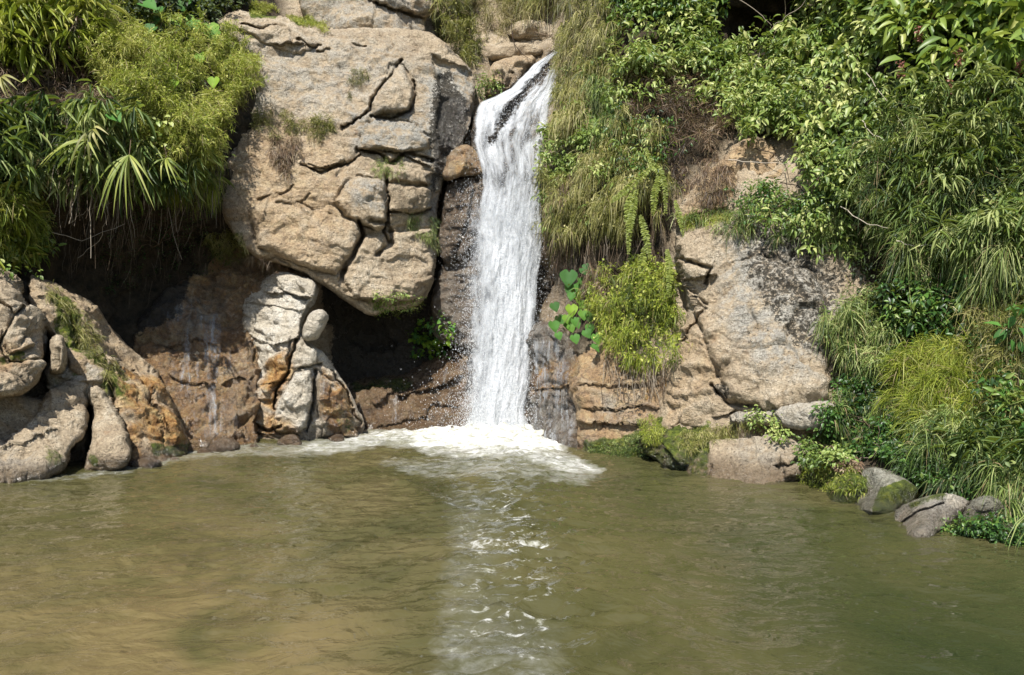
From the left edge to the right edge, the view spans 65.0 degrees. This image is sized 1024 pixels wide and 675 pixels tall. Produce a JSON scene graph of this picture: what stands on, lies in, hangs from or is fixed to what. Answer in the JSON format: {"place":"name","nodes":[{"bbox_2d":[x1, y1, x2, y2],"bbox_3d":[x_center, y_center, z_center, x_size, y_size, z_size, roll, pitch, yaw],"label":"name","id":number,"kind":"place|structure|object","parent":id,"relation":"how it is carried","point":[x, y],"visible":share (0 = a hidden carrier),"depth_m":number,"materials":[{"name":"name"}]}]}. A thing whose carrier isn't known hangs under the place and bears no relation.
{"place":"outdoors","nodes":[
{"label":"outdoors","id":0,"kind":"place"},
{"bbox_2d":[0,0,1022,520],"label":"cliff","id":1,"kind":"structure","parent":0,"point":[352,342],"depth_m":14.72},
{"bbox_2d":[0,269,49,397],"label":"rock","id":2,"kind":"object","parent":1,"relation":"on","point":[23,339],"visible":0.98,"depth_m":10.71,"materials":[{"name":"stone"}]},
{"bbox_2d":[0,164,54,273],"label":"reed clump","id":3,"kind":"object","parent":1,"relation":"on","point":[32,250],"visible":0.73,"depth_m":12.28,"materials":[{"name":"green plant"}]},
{"bbox_2d":[0,179,56,264],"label":"grass","id":4,"kind":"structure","parent":1,"relation":"on","point":[12,207],"depth_m":12.20,"materials":[{"name":"plant"}]},
{"bbox_2d":[0,167,65,279],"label":"bush","id":5,"kind":"object","parent":1,"relation":"on","point":[16,255],"visible":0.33,"depth_m":12.42,"materials":[{"name":"green plant"}]},
{"bbox_2d":[0,379,89,483],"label":"rock","id":6,"kind":"object","parent":1,"relation":"on","point":[44,440],"visible":0.81,"depth_m":10.53,"materials":[{"name":"stone"}]},
{"bbox_2d":[0,43,119,128],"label":"dry brush","id":7,"kind":"object","parent":1,"relation":"on","point":[31,86],"visible":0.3,"depth_m":12.93,"materials":[{"name":"green plant"}]},
{"bbox_2d":[0,0,130,84],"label":"reed clump","id":8,"kind":"object","parent":1,"relation":"on","point":[27,25],"visible":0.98,"depth_m":12.75,"materials":[{"name":"green plant"}]},
{"bbox_2d":[44,363,107,396],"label":"rock","id":9,"kind":"object","parent":1,"relation":"on","point":[90,376],"visible":0.44,"depth_m":11.56,"materials":[{"name":"stone"}]},
{"bbox_2d":[49,335,67,374],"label":"rock","id":10,"kind":"object","parent":9,"relation":"on","point":[58,351],"visible":0.88,"depth_m":11.05,"materials":[{"name":"stone"}]},
{"bbox_2d":[0,105,156,214],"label":"grass","id":11,"kind":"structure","parent":1,"relation":"on","point":[45,168],"depth_m":12.50,"materials":[{"name":"plant"}]},
{"bbox_2d":[27,275,188,465],"bbox_3d":[-6.343,0.539,12.800,2.360,3.079,3.987,0,0,-30],"label":"rock","id":12,"kind":"object","parent":1,"relation":"on","point":[145,406],"visible":0.73,"depth_m":12.04,"materials":[{"name":"stone"}]},
{"bbox_2d":[44,285,129,390],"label":"grass","id":13,"kind":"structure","parent":12,"relation":"on","point":[77,332],"depth_m":12.11,"materials":[{"name":"plant"}]},
{"bbox_2d":[84,386,131,470],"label":"rock","id":14,"kind":"object","parent":1,"relation":"on","point":[110,448],"visible":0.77,"depth_m":10.91,"materials":[{"name":"stone"}]},
{"bbox_2d":[0,75,234,220],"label":"reed clump","id":15,"kind":"object","parent":1,"relation":"on","point":[89,115],"visible":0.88,"depth_m":12.39,"materials":[{"name":"green plant"}]},
{"bbox_2d":[94,132,154,218],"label":"palm shoot","id":16,"kind":"object","parent":1,"relation":"on","point":[125,159],"visible":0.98,"depth_m":12.05,"materials":[{"name":"green plant"}]},
{"bbox_2d":[56,210,205,308],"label":"hanging roots","id":17,"kind":"object","parent":1,"relation":"hanging from","point":[80,245],"visible":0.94,"depth_m":14.19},
{"bbox_2d":[38,105,234,268],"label":"hanging roots","id":18,"kind":"object","parent":1,"relation":"hanging from","point":[107,200],"visible":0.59,"depth_m":13.04,"materials":[{"name":"plant"}]},
{"bbox_2d":[95,200,225,294],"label":"weeds","id":19,"kind":"object","parent":1,"relation":"on","point":[165,234],"visible":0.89,"depth_m":14.67,"materials":[{"name":"green plant"}]},
{"bbox_2d":[53,0,268,183],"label":"grass","id":20,"kind":"structure","parent":1,"relation":"on","point":[140,44],"depth_m":13.49,"materials":[{"name":"plant"}]},
{"bbox_2d":[104,121,229,219],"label":"grass","id":21,"kind":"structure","parent":1,"relation":"on","point":[208,195],"depth_m":14.09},
{"bbox_2d":[119,0,220,88],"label":"climbing plant","id":22,"kind":"object","parent":1,"relation":"on","point":[151,4],"visible":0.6,"depth_m":14.76,"materials":[{"name":"green plant"}]},
{"bbox_2d":[110,0,253,54],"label":"shrub","id":23,"kind":"object","parent":1,"relation":"on","point":[208,5],"visible":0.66,"depth_m":15.23,"materials":[{"name":"green plant"}]},
{"bbox_2d":[133,246,310,450],"bbox_3d":[-5.575,0.076,14.556,3.417,4.030,4.108,0,0,0],"label":"rock","id":24,"kind":"object","parent":1,"relation":"on","point":[225,370],"visible":0.63,"depth_m":14.44,"materials":[{"name":"stone"}]},
{"bbox_2d":[202,229,249,269],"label":"grass","id":25,"kind":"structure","parent":1,"relation":"on","point":[227,250],"depth_m":15.39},
{"bbox_2d":[216,10,475,315],"bbox_3d":[-3.791,-4.071,17.081,6.000,7.292,5.415,0,0,0],"label":"rock","id":26,"kind":"object","parent":1,"relation":"on","point":[333,217],"visible":0.88,"depth_m":15.71,"materials":[{"name":"stone"}]},
{"bbox_2d":[265,132,304,182],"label":"dry tuft","id":27,"kind":"object","parent":26,"relation":"attached to","point":[286,158],"visible":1,"depth_m":15.20,"materials":[{"name":"brown plant"}]},
{"bbox_2d":[249,106,340,142],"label":"grass","id":28,"kind":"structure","parent":26,"relation":"on","point":[314,121],"depth_m":15.60,"materials":[{"name":"plant"}]},
{"bbox_2d":[424,0,490,75],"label":"bush","id":29,"kind":"object","parent":26,"relation":"on","point":[464,41],"visible":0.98,"depth_m":19.37,"materials":[{"name":"green plant"}]},
{"bbox_2d":[299,0,435,30],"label":"rock","id":30,"kind":"object","parent":1,"relation":"on","point":[372,14],"visible":0.64,"depth_m":17.91,"materials":[{"name":"stone"}]},
{"bbox_2d":[369,289,425,319],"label":"ledge plant","id":31,"kind":"object","parent":1,"relation":"on","point":[378,305],"visible":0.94,"depth_m":15.37,"materials":[{"name":"green plant"}]},
{"bbox_2d":[405,314,457,359],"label":"hollow plant","id":32,"kind":"object","parent":1,"relation":"on","point":[416,338],"visible":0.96,"depth_m":17.20,"materials":[{"name":"green plant"}]},
{"bbox_2d":[430,245,478,347],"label":"rock","id":33,"kind":"object","parent":1,"relation":"on","point":[441,304],"visible":0.59,"depth_m":16.23,"materials":[{"name":"stone"}]},
{"bbox_2d":[437,176,482,263],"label":"rock","id":34,"kind":"object","parent":33,"relation":"on","point":[451,230],"visible":0.75,"depth_m":16.20,"materials":[{"name":"stone"}]},
{"bbox_2d":[442,144,483,180],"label":"rock","id":35,"kind":"object","parent":1,"relation":"on","point":[461,162],"visible":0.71,"depth_m":16.18,"materials":[{"name":"stone"}]},
{"bbox_2d":[384,52,560,434],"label":"waterfall","id":36,"kind":"structure","parent":1,"relation":"on","point":[510,256],"depth_m":15.53,"materials":[{"name":"liquid"}]},
{"bbox_2d":[484,55,535,97],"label":"rock","id":37,"kind":"object","parent":1,"relation":"on","point":[513,69],"visible":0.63,"depth_m":17.89,"materials":[{"name":"stone"}]},
{"bbox_2d":[488,42,542,61],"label":"rock","id":38,"kind":"object","parent":37,"relation":"on","point":[497,52],"visible":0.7,"depth_m":18.83,"materials":[{"name":"stone"}]},
{"bbox_2d":[466,47,556,393],"bbox_3d":[0.326,-2.362,17.548,2.550,9.408,3.453,0,0,0],"label":"rock","id":39,"kind":"object","parent":1,"relation":"on","point":[547,281],"visible":0.16,"depth_m":16.43,"materials":[{"name":"stone"}]},
{"bbox_2d":[464,0,563,42],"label":"grass","id":40,"kind":"structure","parent":1,"relation":"on","point":[487,11],"depth_m":20.27,"materials":[{"name":"plant"}]},
{"bbox_2d":[508,20,554,40],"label":"rock","id":41,"kind":"object","parent":1,"relation":"on","point":[523,33],"visible":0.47,"depth_m":19.66,"materials":[{"name":"stone"}]},
{"bbox_2d":[525,321,579,447],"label":"rock","id":42,"kind":"object","parent":1,"relation":"on","point":[557,422],"visible":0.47,"depth_m":14.27,"materials":[{"name":"stone"}]},
{"bbox_2d":[531,174,578,274],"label":"dead frond","id":43,"kind":"object","parent":1,"relation":"on","point":[544,248],"visible":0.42,"depth_m":15.31,"materials":[{"name":"plant"}]},
{"bbox_2d":[531,104,618,188],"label":"hanging bush","id":44,"kind":"object","parent":1,"relation":"on","point":[560,163],"visible":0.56,"depth_m":15.42,"materials":[{"name":"green plant"}]},
{"bbox_2d":[548,263,601,351],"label":"heart leaf plant","id":45,"kind":"object","parent":1,"relation":"on","point":[569,322],"visible":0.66,"depth_m":14.33,"materials":[{"name":"plant"}]},
{"bbox_2d":[543,0,628,151],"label":"grass","id":46,"kind":"structure","parent":1,"relation":"on","point":[599,37],"depth_m":15.84,"materials":[{"name":"plant"}]},
{"bbox_2d":[530,56,667,232],"bbox_3d":[1.354,-3.792,14.997,1.685,3.745,3.520,0,0,-26],"label":"shrub","id":47,"kind":"object","parent":1,"relation":"on","point":[618,143],"visible":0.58,"depth_m":14.58,"materials":[{"name":"green plant"}]},
{"bbox_2d":[575,70,636,156],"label":"grass","id":48,"kind":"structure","parent":1,"relation":"on","point":[595,106],"depth_m":15.01,"materials":[{"name":"plant"}]},
{"bbox_2d":[526,103,686,266],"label":"grass","id":49,"kind":"structure","parent":1,"relation":"on","point":[605,214],"depth_m":14.30,"materials":[{"name":"plant"}]},
{"bbox_2d":[549,188,675,309],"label":"hanging roots","id":50,"kind":"object","parent":1,"relation":"hanging from","point":[606,250],"visible":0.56,"depth_m":13.98,"materials":[{"name":"plant"}]},
{"bbox_2d":[569,340,662,457],"bbox_3d":[1.920,1.096,13.256,1.967,2.168,2.932,0,0,0],"label":"rock","id":51,"kind":"object","parent":1,"relation":"on","point":[616,418],"visible":0.48,"depth_m":12.63,"materials":[{"name":"stone"}]},
{"bbox_2d":[568,247,695,381],"bbox_3d":[1.990,-0.377,13.083,1.499,2.299,3.011,0,0,-36],"label":"bush","id":52,"kind":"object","parent":51,"relation":"on","point":[663,308],"depth_m":12.90,"materials":[{"name":"plant"}]},
{"bbox_2d":[597,350,670,411],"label":"hanging roots","id":53,"kind":"object","parent":52,"relation":"hanging from","point":[663,366],"visible":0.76,"depth_m":12.51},
{"bbox_2d":[611,148,669,273],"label":"hanging fern","id":54,"kind":"object","parent":1,"relation":"hanging from","point":[631,207],"visible":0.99,"depth_m":13.29,"materials":[{"name":"green plant"}]},
{"bbox_2d":[602,102,697,186],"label":"bush","id":55,"kind":"object","parent":1,"relation":"on","point":[653,157],"visible":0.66,"depth_m":13.96,"materials":[{"name":"green plant"}]},
{"bbox_2d":[598,0,725,110],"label":"shrub","id":56,"kind":"object","parent":1,"relation":"on","point":[687,28],"visible":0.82,"depth_m":15.05,"materials":[{"name":"green plant"}]},
{"bbox_2d":[606,0,729,27],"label":"shrub","id":57,"kind":"object","parent":1,"relation":"on","point":[659,6],"visible":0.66,"depth_m":15.46,"materials":[{"name":"green plant"}]},
{"bbox_2d":[634,425,712,469],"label":"rock","id":58,"kind":"object","parent":1,"relation":"on","point":[667,453],"visible":0.57,"depth_m":10.97,"materials":[{"name":"stone"}]},
{"bbox_2d":[613,53,740,157],"bbox_3d":[3.110,-4.135,14.293,2.610,2.329,2.300,0,0,0],"label":"dry brush","id":59,"kind":"object","parent":1,"relation":"on","point":[673,104],"visible":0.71,"depth_m":14.18,"materials":[{"name":"brown plant"}]},
{"bbox_2d":[599,31,779,132],"bbox_3d":[3.061,-4.458,14.254,2.941,2.061,2.720,0,0,0],"label":"shrub","id":60,"kind":"object","parent":1,"relation":"on","point":[693,63],"visible":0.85,"depth_m":14.35,"materials":[{"name":"green plant"}]},
{"bbox_2d":[659,145,740,214],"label":"weeds","id":61,"kind":"object","parent":1,"relation":"on","point":[720,195],"visible":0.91,"depth_m":13.05,"materials":[{"name":"brown plant"}]},
{"bbox_2d":[685,434,809,483],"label":"rock","id":62,"kind":"object","parent":1,"relation":"on","point":[757,459],"visible":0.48,"depth_m":10.27,"materials":[{"name":"stone"}]},
{"bbox_2d":[673,414,756,457],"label":"grass","id":63,"kind":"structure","parent":62,"relation":"on","point":[724,435],"depth_m":10.93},
{"bbox_2d":[743,404,794,444],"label":"weeds","id":64,"kind":"object","parent":62,"relation":"on","point":[772,429],"visible":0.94,"depth_m":10.78,"materials":[{"name":"green plant"}]},
{"bbox_2d":[695,22,822,146],"bbox_3d":[4.385,-4.511,14.161,2.117,2.880,3.529,0,0,0],"label":"shrub","id":65,"kind":"object","parent":1,"relation":"on","point":[777,110],"visible":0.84,"depth_m":14.08,"materials":[{"name":"green plant"}]},
{"bbox_2d":[657,203,865,429],"bbox_3d":[3.835,-0.405,12.662,3.497,4.335,3.926,0,0,26],"label":"rock","id":66,"kind":"object","parent":1,"relation":"on","point":[752,315],"visible":0.69,"depth_m":11.55,"materials":[{"name":"stone"}]},
{"bbox_2d":[675,138,781,228],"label":"rock","id":67,"kind":"object","parent":66,"relation":"on","point":[741,151],"visible":0.48,"depth_m":13.09,"materials":[{"name":"stone"}]},
{"bbox_2d":[745,179,893,269],"bbox_3d":[4.469,-1.659,11.696,2.061,1.408,0.892,0,0,29],"label":"shrub","id":68,"kind":"object","parent":66,"relation":"on","point":[799,219],"visible":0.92,"depth_m":11.66,"materials":[{"name":"green plant"}]},
{"bbox_2d":[670,189,887,274],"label":"grass","id":69,"kind":"structure","parent":1,"relation":"on","point":[740,219],"depth_m":11.94,"materials":[{"name":"plant"}]},
{"bbox_2d":[729,400,836,429],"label":"rock","id":70,"kind":"object","parent":1,"relation":"on","point":[796,416],"visible":0.59,"depth_m":10.45,"materials":[{"name":"stone"}]},
{"bbox_2d":[722,176,859,237],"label":"bush","id":71,"kind":"object","parent":1,"relation":"on","point":[766,189],"visible":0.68,"depth_m":12.27,"materials":[{"name":"green plant"}]},
{"bbox_2d":[790,430,858,473],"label":"weeds","id":72,"kind":"object","parent":1,"relation":"on","point":[818,446],"visible":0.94,"depth_m":9.58,"materials":[{"name":"green plant"}]},
{"bbox_2d":[754,0,906,102],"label":"shrub","id":73,"kind":"object","parent":1,"relation":"on","point":[857,16],"visible":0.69,"depth_m":14.11,"materials":[{"name":"green plant"}]},
{"bbox_2d":[796,453,867,503],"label":"rock","id":74,"kind":"object","parent":1,"relation":"on","point":[841,498],"visible":0.33,"depth_m":8.88,"materials":[{"name":"green stone"}]},
{"bbox_2d":[796,459,873,499],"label":"grass","id":75,"kind":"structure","parent":74,"relation":"on","point":[836,483],"depth_m":8.81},
{"bbox_2d":[783,116,891,215],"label":"shrub","id":76,"kind":"object","parent":1,"relation":"on","point":[842,170],"visible":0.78,"depth_m":11.56,"materials":[{"name":"green plant"}]},
{"bbox_2d":[780,38,900,168],"bbox_3d":[5.109,-3.642,12.785,1.549,2.344,3.459,0,0,0],"label":"shrub","id":77,"kind":"object","parent":1,"relation":"on","point":[838,97],"visible":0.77,"depth_m":12.51,"materials":[{"name":"green plant"}]},
{"bbox_2d":[803,273,906,390],"bbox_3d":[4.604,0.023,10.745,1.327,1.771,1.146,0,0,0],"label":"grass clump","id":78,"kind":"object","parent":1,"relation":"on","point":[867,337],"visible":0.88,"depth_m":10.69,"materials":[{"name":"green plant"}]},
{"bbox_2d":[806,389,938,463],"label":"groundcover","id":79,"kind":"object","parent":1,"relation":"on","point":[882,437],"visible":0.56,"depth_m":9.96,"materials":[{"name":"green plant"}]},
{"bbox_2d":[830,340,916,424],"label":"bush","id":80,"kind":"object","parent":1,"relation":"on","point":[859,386],"visible":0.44,"depth_m":10.40,"materials":[{"name":"green plant"}]},
{"bbox_2d":[855,467,919,514],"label":"rock","id":81,"kind":"object","parent":1,"relation":"on","point":[889,492],"visible":0.49,"depth_m":8.37,"materials":[{"name":"grey stone"}]},
{"bbox_2d":[846,226,929,347],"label":"shrub","id":82,"kind":"object","parent":1,"relation":"on","point":[874,299],"visible":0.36,"depth_m":10.84,"materials":[{"name":"green plant"}]},
{"bbox_2d":[819,0,1023,105],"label":"flowering shrub","id":83,"kind":"object","parent":1,"relation":"on","point":[996,27],"visible":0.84,"depth_m":11.23,"materials":[{"name":"green plant"}]},
{"bbox_2d":[832,93,1023,287],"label":"grass","id":84,"kind":"structure","parent":1,"relation":"on","point":[863,190],"depth_m":10.63,"materials":[{"name":"plant"}]},
{"bbox_2d":[872,251,984,353],"bbox_3d":[5.378,-0.427,10.396,0.997,1.544,1.554,0,0,-38],"label":"shrub","id":85,"kind":"object","parent":1,"relation":"on","point":[936,306],"visible":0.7,"depth_m":10.21,"materials":[{"name":"green plant"}]},
{"bbox_2d":[866,324,994,447],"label":"grass","id":86,"kind":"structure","parent":1,"relation":"on","point":[935,380],"depth_m":9.55,"materials":[{"name":"plant"}]},
{"bbox_2d":[894,493,968,537],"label":"rock","id":87,"kind":"object","parent":1,"relation":"on","point":[922,517],"visible":0.67,"depth_m":7.61,"materials":[{"name":"stone"}]},
{"bbox_2d":[845,38,1023,212],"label":"bamboo","id":88,"kind":"object","parent":1,"relation":"on","point":[958,130],"visible":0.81,"depth_m":10.26,"materials":[{"name":"green plant"}]},
{"bbox_2d":[879,439,990,500],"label":"groundcover","id":89,"kind":"object","parent":1,"relation":"on","point":[919,483],"visible":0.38,"depth_m":8.54,"materials":[{"name":"green plant"}]},
{"bbox_2d":[872,165,1023,285],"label":"bamboo","id":90,"kind":"object","parent":1,"relation":"on","point":[987,219],"visible":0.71,"depth_m":9.95,"materials":[{"name":"green plant"}]},
{"bbox_2d":[874,214,1023,328],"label":"grass","id":91,"kind":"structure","parent":1,"relation":"on","point":[988,282],"depth_m":9.76,"materials":[{"name":"plant"}]},
{"bbox_2d":[874,381,1023,519],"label":"grass","id":92,"kind":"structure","parent":1,"relation":"on","point":[990,478],"depth_m":8.36,"materials":[{"name":"plant"}]},
{"bbox_2d":[882,67,1023,143],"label":"shrub","id":93,"kind":"object","parent":1,"relation":"on","point":[921,92],"visible":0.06,"depth_m":11.36,"materials":[{"name":"green plant"}]},
{"bbox_2d":[887,1,1023,102],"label":"shrub","id":94,"kind":"object","parent":1,"relation":"on","point":[913,62],"visible":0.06,"depth_m":11.71,"materials":[{"name":"green plant"}]},
{"bbox_2d":[909,387,1023,489],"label":"bamboo","id":95,"kind":"object","parent":1,"relation":"on","point":[984,440],"visible":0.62,"depth_m":8.16,"materials":[{"name":"green plant"}]},
{"bbox_2d":[939,281,1023,426],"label":"grass","id":96,"kind":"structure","parent":1,"relation":"on","point":[979,323],"depth_m":9.23,"materials":[{"name":"plant"}]},
{"bbox_2d":[942,515,1021,540],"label":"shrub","id":97,"kind":"object","parent":1,"relation":"on","point":[979,518],"visible":0.2,"depth_m":7.17,"materials":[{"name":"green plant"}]},
{"bbox_2d":[936,507,1023,545],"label":"weeds","id":98,"kind":"object","parent":97,"relation":"on","point":[994,526],"visible":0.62,"depth_m":7.06,"materials":[{"name":"green plant"}]},
{"bbox_2d":[962,495,1004,518],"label":"rock","id":99,"kind":"object","parent":1,"relation":"on","point":[975,505],"visible":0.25,"depth_m":7.60,"materials":[{"name":"grey stone"}]},
{"bbox_2d":[953,187,1023,303],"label":"shrub","id":100,"kind":"object","parent":1,"relation":"on","point":[1017,199],"visible":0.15,"depth_m":9.54,"materials":[{"name":"green plant"}]},
{"bbox_2d":[968,361,1023,456],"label":"shrub","id":101,"kind":"object","parent":1,"relation":"on","point":[987,384],"visible":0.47,"depth_m":8.60,"materials":[{"name":"green plant"}]},
{"bbox_2d":[971,461,1023,549],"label":"grass","id":102,"kind":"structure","parent":1,"relation":"on","point":[1012,511],"depth_m":7.47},
{"bbox_2d":[983,303,1023,358],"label":"broadleaf plant","id":103,"kind":"object","parent":1,"relation":"on","point":[1003,334],"visible":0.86,"depth_m":8.96,"materials":[{"name":"green plant"}]},
{"bbox_2d":[0,422,1023,674],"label":"pool water","id":104,"kind":"structure","parent":0,"point":[484,550],"depth_m":6.08,"materials":[{"name":"liquid"}]},
{"bbox_2d":[0,396,90,461],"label":"rock","id":105,"kind":"object","parent":104,"relation":"in","point":[18,413],"visible":0.19,"depth_m":11.13,"materials":[{"name":"stone"}]},
{"bbox_2d":[241,272,364,440],"bbox_3d":[-4.190,0.452,15.206,2.984,3.568,3.419,0,0,0],"label":"rock","id":106,"kind":"object","parent":104,"relation":"in","point":[303,391],"visible":0.71,"depth_m":14.07,"materials":[{"name":"stone"}]},
{"bbox_2d":[302,309,328,340],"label":"rock","id":107,"kind":"object","parent":106,"relation":"on","point":[315,324],"visible":1,"depth_m":13.78,"materials":[{"name":"stone"}]},
{"bbox_2d":[348,345,527,429],"bbox_3d":[-1.621,1.206,16.548,4.267,2.220,3.180,0,0,0],"label":"rock","id":108,"kind":"object","parent":104,"relation":"in","point":[375,400],"visible":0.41,"depth_m":15.99,"materials":[{"name":"stone"}]},
{"bbox_2d":[819,385,946,473],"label":"grass","id":109,"kind":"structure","parent":0,"point":[843,428],"depth_m":10.13,"materials":[{"name":"plant"}]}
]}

